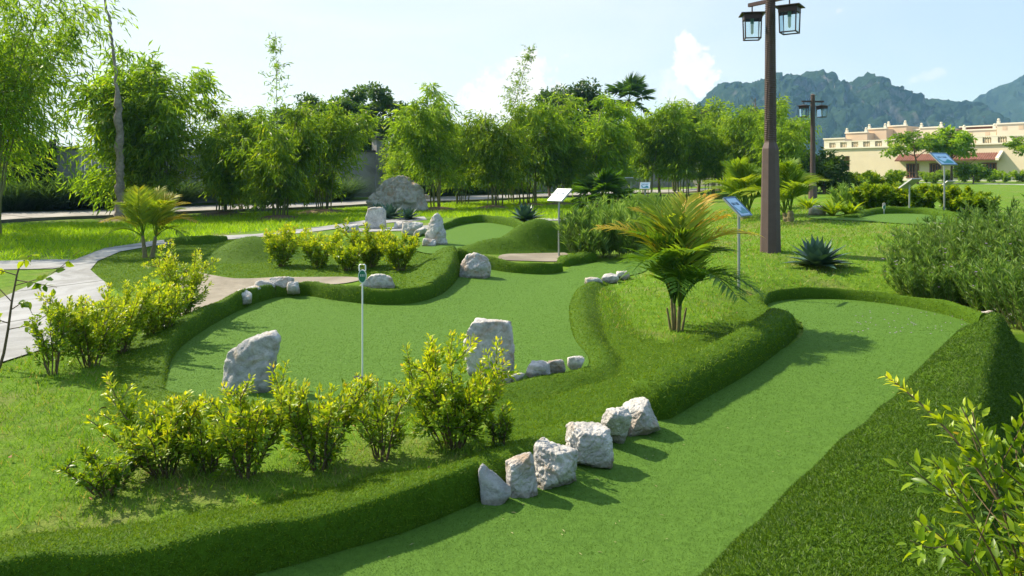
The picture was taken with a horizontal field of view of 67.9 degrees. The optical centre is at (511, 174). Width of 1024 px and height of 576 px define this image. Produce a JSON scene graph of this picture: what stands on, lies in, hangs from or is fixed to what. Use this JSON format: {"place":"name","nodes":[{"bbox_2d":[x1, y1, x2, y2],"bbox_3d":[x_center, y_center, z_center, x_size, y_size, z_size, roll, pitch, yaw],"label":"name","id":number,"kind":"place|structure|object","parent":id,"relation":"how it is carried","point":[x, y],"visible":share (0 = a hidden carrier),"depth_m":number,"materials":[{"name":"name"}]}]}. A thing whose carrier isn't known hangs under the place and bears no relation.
{"place":"outdoors","nodes":[
{"label":"outdoors","id":0,"kind":"place"},
{"bbox_2d":[0,197,638,260],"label":"meadow grass","id":1,"kind":"structure","parent":0,"point":[66,231],"depth_m":21.92,"materials":[{"name":"plant"}]},
{"bbox_2d":[1,188,709,219],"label":"road","id":2,"kind":"structure","parent":0,"point":[19,215],"depth_m":32.06,"materials":[{"name":"concrete"}]},
{"bbox_2d":[0,181,1023,539],"bbox_3d":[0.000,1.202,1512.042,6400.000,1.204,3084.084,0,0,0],"label":"lawn","id":3,"kind":"structure","parent":0,"point":[1008,191],"depth_m":6.29,"materials":[{"name":"plant"}]},
{"bbox_2d":[0,134,57,208],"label":"clump","id":4,"kind":"object","parent":3,"relation":"on","point":[47,171],"visible":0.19,"depth_m":31.15,"materials":[{"name":"green plant"}]},
{"bbox_2d":[2,173,70,211],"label":"grass clump","id":5,"kind":"object","parent":3,"relation":"on","point":[19,204],"visible":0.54,"depth_m":29.20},
{"bbox_2d":[0,248,79,368],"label":"sapling","id":6,"kind":"object","parent":3,"relation":"on","point":[24,303],"visible":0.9,"depth_m":6.28,"materials":[{"name":"green plant"}]},
{"bbox_2d":[0,19,94,195],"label":"bamboo clump","id":7,"kind":"object","parent":3,"relation":"on","point":[27,163],"visible":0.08,"depth_m":24.74,"materials":[{"name":"green plant"}]},
{"bbox_2d":[23,294,88,375],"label":"golden shrub","id":8,"kind":"object","parent":3,"relation":"on","point":[60,321],"visible":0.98,"depth_m":6.12,"materials":[{"name":"green plant"}]},
{"bbox_2d":[5,167,116,210],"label":"grass clump","id":9,"kind":"object","parent":3,"relation":"on","point":[70,206],"visible":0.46,"depth_m":29.91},
{"bbox_2d":[0,0,138,235],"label":"bamboo clump","id":10,"kind":"object","parent":3,"relation":"on","point":[20,85],"visible":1,"depth_m":18.81,"materials":[{"name":"green plant"}]},
{"bbox_2d":[34,291,132,367],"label":"golden shrub","id":11,"kind":"object","parent":3,"relation":"on","point":[82,332],"visible":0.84,"depth_m":6.42,"materials":[{"name":"green plant"}]},
{"bbox_2d":[52,440,155,497],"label":"golden shrub","id":12,"kind":"object","parent":3,"relation":"on","point":[96,467],"visible":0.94,"depth_m":3.81,"materials":[{"name":"green plant"}]},
{"bbox_2d":[100,217,124,221],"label":"soil","id":13,"kind":"structure","parent":3,"relation":"on","point":[111,220],"depth_m":24.68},
{"bbox_2d":[104,0,125,216],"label":"bare trunk","id":14,"kind":"object","parent":13,"relation":"on","point":[119,187],"visible":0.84,"depth_m":25.12,"materials":[{"name":"grey plant"}]},
{"bbox_2d":[73,279,165,355],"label":"golden shrub","id":15,"kind":"object","parent":3,"relation":"on","point":[132,319],"visible":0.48,"depth_m":6.93,"materials":[{"name":"green plant"}]},
{"bbox_2d":[45,39,225,214],"bbox_3d":[-13.639,-1.591,27.496,5.796,6.509,5.326,0,0,-34],"label":"bamboo clump","id":16,"kind":"object","parent":3,"relation":"on","point":[104,145],"visible":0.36,"depth_m":26.37,"materials":[{"name":"green plant"}]},
{"bbox_2d":[69,62,218,214],"bbox_3d":[-12.804,-1.149,26.472,4.501,5.500,4.898,0,0,-36],"label":"bamboo clump","id":17,"kind":"object","parent":3,"relation":"on","point":[166,113],"visible":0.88,"depth_m":25.96,"materials":[{"name":"green plant"}]},
{"bbox_2d":[83,371,206,478],"bbox_3d":[-2.008,1.379,4.084,0.650,0.582,0.513,0,0,27],"label":"golden shrub","id":18,"kind":"object","parent":3,"relation":"on","point":[169,449],"visible":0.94,"depth_m":4.06,"materials":[{"name":"green plant"}]},
{"bbox_2d":[96,185,196,257],"bbox_3d":[-6.955,0.910,14.753,1.873,1.464,1.341,0,0,0],"label":"palm","id":19,"kind":"object","parent":3,"relation":"on","point":[141,205],"visible":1,"depth_m":14.46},
{"bbox_2d":[115,276,195,335],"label":"golden shrub","id":20,"kind":"object","parent":3,"relation":"on","point":[171,302],"visible":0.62,"depth_m":7.48,"materials":[{"name":"green plant"}]},
{"bbox_2d":[141,239,220,318],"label":"golden shrub","id":21,"kind":"object","parent":3,"relation":"on","point":[168,268],"visible":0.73,"depth_m":8.52,"materials":[{"name":"green plant"}]},
{"bbox_2d":[92,284,275,393],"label":"turf bank","id":22,"kind":"structure","parent":3,"relation":"on","point":[146,361],"depth_m":7.13,"materials":[{"name":"plant"}]},
{"bbox_2d":[160,400,246,472],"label":"golden shrub","id":23,"kind":"object","parent":3,"relation":"on","point":[209,452],"visible":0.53,"depth_m":4.11,"materials":[{"name":"green plant"}]},
{"bbox_2d":[0,216,426,360],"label":"footpath","id":24,"kind":"structure","parent":3,"relation":"on","point":[81,278],"depth_m":10.39,"materials":[{"name":"concrete"}]},
{"bbox_2d":[172,106,280,212],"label":"bamboo clump","id":25,"kind":"object","parent":3,"relation":"on","point":[225,186],"visible":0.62,"depth_m":26.69,"materials":[{"name":"green plant"}]},
{"bbox_2d":[185,92,287,208],"bbox_3d":[-10.892,-0.846,30.189,4.094,4.758,4.002,0,0,15],"label":"bamboo clump","id":26,"kind":"object","parent":3,"relation":"on","point":[222,120],"visible":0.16,"depth_m":29.29,"materials":[{"name":"green plant"}]},
{"bbox_2d":[0,458,480,575],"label":"turf bank","id":27,"kind":"structure","parent":3,"relation":"on","point":[281,532],"depth_m":3.31,"materials":[{"name":"plant"}]},
{"bbox_2d":[190,236,305,263],"bbox_3d":[-4.900,1.387,14.330,2.631,0.474,2.000,0,0,0],"label":"turf mound","id":28,"kind":"object","parent":3,"relation":"on","point":[249,249],"visible":0.55,"depth_m":13.88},
{"bbox_2d":[195,373,304,481],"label":"golden shrub","id":29,"kind":"object","parent":3,"relation":"on","point":[250,429],"visible":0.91,"depth_m":4.03,"materials":[{"name":"green plant"}]},
{"bbox_2d":[179,270,358,315],"bbox_3d":[-4.419,1.603,10.841,3.520,0.100,3.092,0,0,28],"label":"sand bed","id":30,"kind":"object","parent":3,"relation":"on","point":[221,288],"visible":0.47,"depth_m":11.15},
{"bbox_2d":[92,239,446,291],"bbox_3d":[-4.451,1.529,13.878,7.271,0.214,8.611,0,0,0],"label":"turf pile","id":31,"kind":"object","parent":3,"relation":"on","point":[214,248],"visible":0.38,"depth_m":12.91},
{"bbox_2d":[217,102,332,216],"bbox_3d":[-7.806,-0.429,25.488,3.135,4.037,4.244,0,0,20],"label":"bamboo clump","id":32,"kind":"object","parent":3,"relation":"on","point":[284,165],"visible":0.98,"depth_m":25.05,"materials":[{"name":"green plant"}]},
{"bbox_2d":[261,221,311,266],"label":"golden shrub","id":33,"kind":"object","parent":3,"relation":"on","point":[280,251],"visible":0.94,"depth_m":13.00,"materials":[{"name":"green plant"}]},
{"bbox_2d":[253,359,377,471],"bbox_3d":[-1.077,1.373,4.212,0.664,0.632,0.645,0,0,0],"label":"golden shrub","id":34,"kind":"object","parent":3,"relation":"on","point":[306,435],"visible":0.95,"depth_m":4.17,"materials":[{"name":"green plant"}]},
{"bbox_2d":[291,229,348,267],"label":"golden shrub","id":35,"kind":"object","parent":3,"relation":"on","point":[312,249],"visible":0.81,"depth_m":12.75,"materials":[{"name":"green plant"}]},
{"bbox_2d":[280,94,382,209],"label":"bamboo clump","id":36,"kind":"object","parent":3,"relation":"on","point":[339,136],"visible":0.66,"depth_m":28.52,"materials":[{"name":"green plant"}]},
{"bbox_2d":[319,235,370,270],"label":"golden shrub","id":37,"kind":"object","parent":3,"relation":"on","point":[343,256],"visible":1,"depth_m":12.22,"materials":[{"name":"green plant"}]},
{"bbox_2d":[304,84,385,149],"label":"broadleaf tree","id":38,"kind":"object","parent":3,"relation":"on","point":[354,99],"visible":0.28,"depth_m":46.13,"materials":[{"name":"green plant"}]},
{"bbox_2d":[276,280,436,304],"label":"turf bank","id":39,"kind":"structure","parent":3,"relation":"on","point":[371,295],"depth_m":9.65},
{"bbox_2d":[1,189,721,222],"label":"road kerb","id":40,"kind":"structure","parent":3,"relation":"on","point":[110,216],"depth_m":29.03,"materials":[{"name":"concrete"}]},
{"bbox_2d":[334,217,393,267],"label":"golden shrub","id":41,"kind":"object","parent":3,"relation":"on","point":[375,254],"visible":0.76,"depth_m":12.55,"materials":[{"name":"green plant"}]},
{"bbox_2d":[7,136,722,202],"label":"boundary wall","id":42,"kind":"structure","parent":3,"relation":"on","point":[370,173],"depth_m":42.80,"materials":[{"name":"concrete"}]},
{"bbox_2d":[342,372,420,461],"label":"golden shrub","id":43,"kind":"object","parent":3,"relation":"on","point":[382,424],"visible":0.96,"depth_m":4.36,"materials":[{"name":"green plant"}]},
{"bbox_2d":[141,276,630,424],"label":"turf bank","id":44,"kind":"structure","parent":3,"relation":"on","point":[588,333],"depth_m":6.27,"materials":[{"name":"plant"}]},
{"bbox_2d":[360,80,413,144],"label":"broadleaf tree","id":45,"kind":"object","parent":3,"relation":"on","point":[383,102],"visible":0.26,"depth_m":49.61,"materials":[{"name":"green plant"}]},
{"bbox_2d":[366,175,427,211],"bbox_3d":[-4.249,0.831,28.507,2.333,1.617,1.227,0,0,0],"label":"boulder","id":46,"kind":"object","parent":3,"relation":"on","point":[402,192],"visible":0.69,"depth_m":28.10,"materials":[{"name":"beige stone"}]},
{"bbox_2d":[377,230,420,270],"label":"golden shrub","id":47,"kind":"object","parent":3,"relation":"on","point":[392,251],"visible":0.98,"depth_m":12.06,"materials":[{"name":"green plant"}]},
{"bbox_2d":[165,259,648,403],"bbox_3d":[-0.869,1.569,9.612,4.566,0.236,8.544,0,0,15],"label":"putting green","id":48,"kind":"object","parent":3,"relation":"on","point":[321,341],"visible":0.61,"depth_m":8.05,"materials":[{"name":"carpet"}]},
{"bbox_2d":[222,330,280,393],"bbox_3d":[-2.026,1.482,5.900,0.441,0.525,0.183,0,0,0],"label":"standing stone","id":49,"kind":"object","parent":48,"relation":"on","point":[257,354],"visible":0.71,"depth_m":5.85,"materials":[{"name":"grey stone"}]},
{"bbox_2d":[463,318,514,375],"bbox_3d":[-0.193,1.465,6.338,0.432,0.526,0.178,0,0,0],"label":"standing stone","id":50,"kind":"object","parent":48,"relation":"on","point":[485,331],"visible":0.71,"depth_m":6.27,"materials":[{"name":"stone"}]},
{"bbox_2d":[381,82,474,206],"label":"bamboo clump","id":51,"kind":"object","parent":3,"relation":"on","point":[430,160],"visible":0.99,"depth_m":28.40,"materials":[{"name":"green plant"}]},
{"bbox_2d":[400,245,459,295],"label":"turf bank","id":52,"kind":"structure","parent":3,"relation":"on","point":[439,269],"depth_m":11.13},
{"bbox_2d":[386,329,519,449],"bbox_3d":[-0.382,1.319,4.578,0.778,0.745,0.614,0,0,45],"label":"golden shrub","id":53,"kind":"object","parent":3,"relation":"on","point":[450,421],"visible":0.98,"depth_m":4.50,"materials":[{"name":"green plant"}]},
{"bbox_2d":[415,124,496,203],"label":"bamboo clump","id":54,"kind":"object","parent":3,"relation":"on","point":[466,156],"visible":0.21,"depth_m":32.27,"materials":[{"name":"green plant"}]},
{"bbox_2d":[403,223,513,253],"bbox_3d":[-0.858,1.384,17.330,2.871,0.145,6.733,0,0,0],"label":"putting green","id":55,"kind":"object","parent":3,"relation":"on","point":[458,236],"visible":0.56,"depth_m":17.57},
{"bbox_2d":[457,237,534,254],"bbox_3d":[-0.183,1.359,14.500,2.699,0.335,1.120,0,0,0],"label":"turf mound","id":56,"kind":"object","parent":3,"relation":"on","point":[497,246],"visible":0.58,"depth_m":14.27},
{"bbox_2d":[483,399,514,446],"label":"golden shrub","id":57,"kind":"object","parent":3,"relation":"on","point":[503,431],"visible":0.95,"depth_m":4.59,"materials":[{"name":"green plant"}]},
{"bbox_2d":[452,98,549,205],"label":"bamboo clump","id":58,"kind":"object","parent":3,"relation":"on","point":[503,140],"visible":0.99,"depth_m":28.89,"materials":[{"name":"green plant"}]},
{"bbox_2d":[458,248,563,273],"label":"turf bank","id":59,"kind":"structure","parent":3,"relation":"on","point":[501,264],"depth_m":12.15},
{"bbox_2d":[448,412,628,482],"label":"turf bank","id":60,"kind":"structure","parent":3,"relation":"on","point":[494,459],"depth_m":4.41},
{"bbox_2d":[501,219,577,252],"bbox_3d":[0.534,1.190,14.818,2.811,0.672,1.373,0,0,0],"label":"turf mound","id":61,"kind":"object","parent":3,"relation":"on","point":[538,235],"visible":0.55,"depth_m":14.53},
{"bbox_2d":[497,89,589,203],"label":"bamboo clump","id":62,"kind":"object","parent":3,"relation":"on","point":[543,116],"visible":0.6,"depth_m":31.12,"materials":[{"name":"green plant"}]},
{"bbox_2d":[534,123,595,191],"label":"bamboo clump","id":63,"kind":"object","parent":3,"relation":"on","point":[581,150],"visible":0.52,"depth_m":31.87,"materials":[{"name":"green plant"}]},
{"bbox_2d":[533,76,610,142],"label":"broadleaf tree","id":64,"kind":"object","parent":3,"relation":"on","point":[587,89],"visible":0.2,"depth_m":60.79,"materials":[{"name":"green plant"}]},
{"bbox_2d":[530,91,639,201],"bbox_3d":[3.221,-1.225,34.101,5.429,5.254,4.426,0,0,-1],"label":"bamboo clump","id":65,"kind":"object","parent":3,"relation":"on","point":[609,129],"visible":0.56,"depth_m":33.84,"materials":[{"name":"green plant"}]},
{"bbox_2d":[554,205,626,257],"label":"flowering bush","id":66,"kind":"object","parent":3,"relation":"on","point":[578,227],"visible":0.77,"depth_m":13.61,"materials":[{"name":"green plant"}]},
{"bbox_2d":[568,166,634,209],"bbox_3d":[3.187,0.694,26.955,2.544,2.020,2.596,0,0,0],"label":"fan palm","id":67,"kind":"object","parent":3,"relation":"on","point":[610,180],"visible":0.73,"depth_m":26.70,"materials":[{"name":"green plant"}]},
{"bbox_2d":[253,299,969,575],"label":"fairway","id":68,"kind":"structure","parent":3,"relation":"on","point":[715,490],"depth_m":4.30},
{"bbox_2d":[478,463,510,505],"bbox_3d":[-0.088,1.604,3.920,0.170,0.224,0.112,0,0,0],"label":"rock","id":69,"kind":"object","parent":68,"relation":"on","point":[495,489],"visible":0.91,"depth_m":3.88,"materials":[{"name":"grey stone"}]},
{"bbox_2d":[505,452,537,497],"bbox_3d":[0.056,1.601,4.022,0.184,0.250,0.143,0,0,-6],"label":"rock","id":70,"kind":"object","parent":68,"relation":"on","point":[521,480],"visible":0.9,"depth_m":3.97,"materials":[{"name":"stone"}]},
{"bbox_2d":[533,437,577,489],"bbox_3d":[0.237,1.597,4.155,0.247,0.265,0.231,0,0,0],"label":"rock","id":71,"kind":"object","parent":68,"relation":"on","point":[555,464],"visible":0.91,"depth_m":4.08,"materials":[{"name":"stone"}]},
{"bbox_2d":[565,421,613,468],"bbox_3d":[0.448,1.596,4.480,0.267,0.254,0.256,0,0,-11],"label":"rock","id":72,"kind":"object","parent":68,"relation":"on","point":[591,443],"visible":0.84,"depth_m":4.38,"materials":[{"name":"stone"}]},
{"bbox_2d":[600,407,631,443],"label":"rock","id":73,"kind":"object","parent":68,"relation":"on","point":[616,421],"visible":0.76,"depth_m":4.75,"materials":[{"name":"stone"}]},
{"bbox_2d":[621,397,659,436],"bbox_3d":[0.847,1.605,5.048,0.259,0.221,0.238,0,0,-17],"label":"rock","id":74,"kind":"object","parent":68,"relation":"on","point":[644,420],"visible":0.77,"depth_m":4.96,"materials":[{"name":"stone"}]},
{"bbox_2d":[590,200,645,258],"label":"flowering bush","id":75,"kind":"object","parent":3,"relation":"on","point":[629,243],"visible":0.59,"depth_m":13.51,"materials":[{"name":"green plant"}]},
{"bbox_2d":[604,70,655,118],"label":"fan palm","id":76,"kind":"object","parent":3,"relation":"on","point":[635,86],"visible":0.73,"depth_m":63.41,"materials":[{"name":"green plant"}]},
{"bbox_2d":[485,285,802,448],"bbox_3d":[1.550,1.639,7.319,2.614,0.168,7.294,0,0,13],"label":"bank","id":77,"kind":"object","parent":3,"relation":"on","point":[632,374],"visible":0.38,"depth_m":6.43,"materials":[{"name":"plant"}]},
{"bbox_2d":[601,101,686,196],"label":"bamboo clump","id":78,"kind":"object","parent":3,"relation":"on","point":[641,163],"visible":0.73,"depth_m":37.50,"materials":[{"name":"green plant"}]},
{"bbox_2d":[591,188,765,331],"bbox_3d":[1.709,0.909,7.797,1.815,1.530,1.766,0,0,0],"label":"palm","id":79,"kind":"object","parent":3,"relation":"on","point":[674,255],"visible":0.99,"depth_m":7.76,"materials":[{"name":"plant"}]},
{"bbox_2d":[635,96,722,197],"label":"bamboo clump","id":80,"kind":"object","parent":3,"relation":"on","point":[681,169],"visible":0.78,"depth_m":37.19,"materials":[{"name":"green plant"}]},
{"bbox_2d":[624,307,797,419],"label":"turf kerb","id":81,"kind":"structure","parent":3,"relation":"on","point":[675,386],"depth_m":6.02,"materials":[{"name":"plant"}]},
{"bbox_2d":[683,123,741,195],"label":"bamboo clump","id":82,"kind":"object","parent":3,"relation":"on","point":[715,174],"visible":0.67,"depth_m":37.28,"materials":[{"name":"green plant"}]},
{"bbox_2d":[701,156,761,219],"bbox_3d":[5.773,0.358,19.435,2.257,1.713,2.490,0,0,0],"label":"palm","id":83,"kind":"object","parent":3,"relation":"on","point":[741,174],"visible":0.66,"depth_m":19.12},
{"bbox_2d":[705,101,792,176],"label":"bamboo clump","id":84,"kind":"object","parent":3,"relation":"on","point":[741,127],"visible":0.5,"depth_m":36.29,"materials":[{"name":"green plant"}]},
{"bbox_2d":[738,0,804,252],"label":"lamp post","id":85,"kind":"object","parent":3,"relation":"on","point":[770,233],"visible":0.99,"depth_m":12.56,"materials":[{"name":"brown metal"}]},
{"bbox_2d":[739,109,821,170],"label":"bamboo clump","id":86,"kind":"object","parent":3,"relation":"on","point":[789,141],"visible":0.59,"depth_m":33.65,"materials":[{"name":"green plant"}]},
{"bbox_2d":[728,157,834,221],"bbox_3d":[6.094,0.362,17.330,2.306,1.586,2.090,0,0,16],"label":"palm","id":87,"kind":"object","parent":3,"relation":"on","point":[794,180],"visible":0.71,"depth_m":17.18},
{"bbox_2d":[797,94,828,198],"bbox_3d":[11.373,-0.970,28.767,1.259,4.156,0.566,0,0,-6],"label":"lamp post","id":88,"kind":"object","parent":3,"relation":"on","point":[819,113],"visible":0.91,"depth_m":28.70,"materials":[{"name":"brown metal"}]},
{"bbox_2d":[784,234,859,268],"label":"agave","id":89,"kind":"object","parent":3,"relation":"on","point":[817,252],"visible":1,"depth_m":11.38,"materials":[{"name":"green plant"}]},
{"bbox_2d":[798,146,855,193],"bbox_3d":[13.572,-0.044,32.995,2.638,2.446,2.462,0,0,-12],"label":"broadleaf tree","id":90,"kind":"object","parent":3,"relation":"on","point":[831,168],"visible":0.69,"depth_m":32.65,"materials":[{"name":"green plant"}]},
{"bbox_2d":[698,311,1023,575],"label":"turf bank","id":91,"kind":"structure","parent":3,"relation":"on","point":[845,506],"depth_m":3.31,"materials":[{"name":"plant"}]},
{"bbox_2d":[877,371,1023,575],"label":"golden shrub","id":92,"kind":"object","parent":91,"relation":"on","point":[932,536],"visible":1,"depth_m":2.23,"materials":[{"name":"green plant"}]},
{"bbox_2d":[847,181,897,209],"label":"golden bush","id":93,"kind":"object","parent":3,"relation":"on","point":[875,195],"visible":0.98,"depth_m":19.59,"materials":[{"name":"green plant"}]},
{"bbox_2d":[807,212,963,223],"bbox_3d":[8.383,0.982,17.264,2.763,0.078,4.018,0,0,0],"label":"putting green","id":94,"kind":"object","parent":3,"relation":"on","point":[901,218],"visible":0.53,"depth_m":17.07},
{"bbox_2d":[762,286,1011,328],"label":"turf bank","id":95,"kind":"structure","parent":3,"relation":"on","point":[970,315],"depth_m":9.79,"materials":[{"name":"plant"}]},
{"bbox_2d":[824,206,964,219],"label":"turf bank","id":96,"kind":"structure","parent":3,"relation":"on","point":[891,210],"depth_m":18.15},
{"bbox_2d":[879,130,945,183],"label":"broadleaf tree","id":97,"kind":"object","parent":3,"relation":"on","point":[927,142],"visible":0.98,"depth_m":57.79,"materials":[{"name":"green plant"}]},
{"bbox_2d":[881,247,949,297],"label":"flowering bush","id":98,"kind":"object","parent":3,"relation":"on","point":[904,281],"visible":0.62,"depth_m":9.95,"materials":[{"name":"green plant"}]},
{"bbox_2d":[823,118,1023,180],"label":"resort building","id":99,"kind":"structure","parent":3,"relation":"on","point":[860,150],"depth_m":77.91,"materials":[{"name":"beige paint"}]},
{"bbox_2d":[875,215,977,266],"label":"flowering bush","id":100,"kind":"object","parent":3,"relation":"on","point":[909,242],"visible":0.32,"depth_m":10.40,"materials":[{"name":"green plant"}]},
{"bbox_2d":[910,243,992,305],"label":"flowering bush","id":101,"kind":"object","parent":3,"relation":"on","point":[946,288],"visible":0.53,"depth_m":9.64,"materials":[{"name":"green plant"}]},
{"bbox_2d":[928,123,977,180],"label":"broadleaf tree","id":102,"kind":"object","parent":3,"relation":"on","point":[958,143],"visible":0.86,"depth_m":57.33,"materials":[{"name":"green plant"}]},
{"bbox_2d":[918,209,1023,267],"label":"flowering bush","id":103,"kind":"object","parent":3,"relation":"on","point":[951,230],"visible":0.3,"depth_m":9.57,"materials":[{"name":"green plant"}]},
{"bbox_2d":[942,193,1023,238],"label":"flowering bush","id":104,"kind":"object","parent":3,"relation":"on","point":[995,210],"visible":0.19,"depth_m":11.10,"materials":[{"name":"green plant"}]},
{"bbox_2d":[943,241,1023,314],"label":"flowering bush","id":105,"kind":"object","parent":3,"relation":"on","point":[973,297],"visible":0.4,"depth_m":9.18,"materials":[{"name":"green plant"}]},
{"bbox_2d":[968,246,1023,331],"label":"flowering bush","id":106,"kind":"object","parent":3,"relation":"on","point":[1013,304],"visible":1,"depth_m":8.20,"materials":[{"name":"green plant"}]},
{"bbox_2d":[971,208,1023,269],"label":"flowering bush","id":107,"kind":"object","parent":3,"relation":"on","point":[1003,242],"visible":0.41,"depth_m":9.43,"materials":[{"name":"green plant"}]},
{"bbox_2d":[0,0,1023,170],"label":"sky","id":108,"kind":"structure","parent":0,"point":[953,50],"materials":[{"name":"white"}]},
{"bbox_2d":[595,204,938,341],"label":"mound grass","id":109,"kind":"structure","parent":0,"point":[795,210],"depth_m":11.47,"materials":[{"name":"plant"}]},
{"bbox_2d":[695,69,1010,154],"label":"hill","id":110,"kind":"structure","parent":0,"point":[859,104],"depth_m":818.79,"materials":[{"name":"stone"}]},
{"bbox_2d":[972,75,1023,122],"bbox_3d":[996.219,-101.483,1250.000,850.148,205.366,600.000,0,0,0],"label":"hill","id":111,"kind":"structure","parent":0,"point":[1006,100],"depth_m":1213.95,"materials":[{"name":"stone"}]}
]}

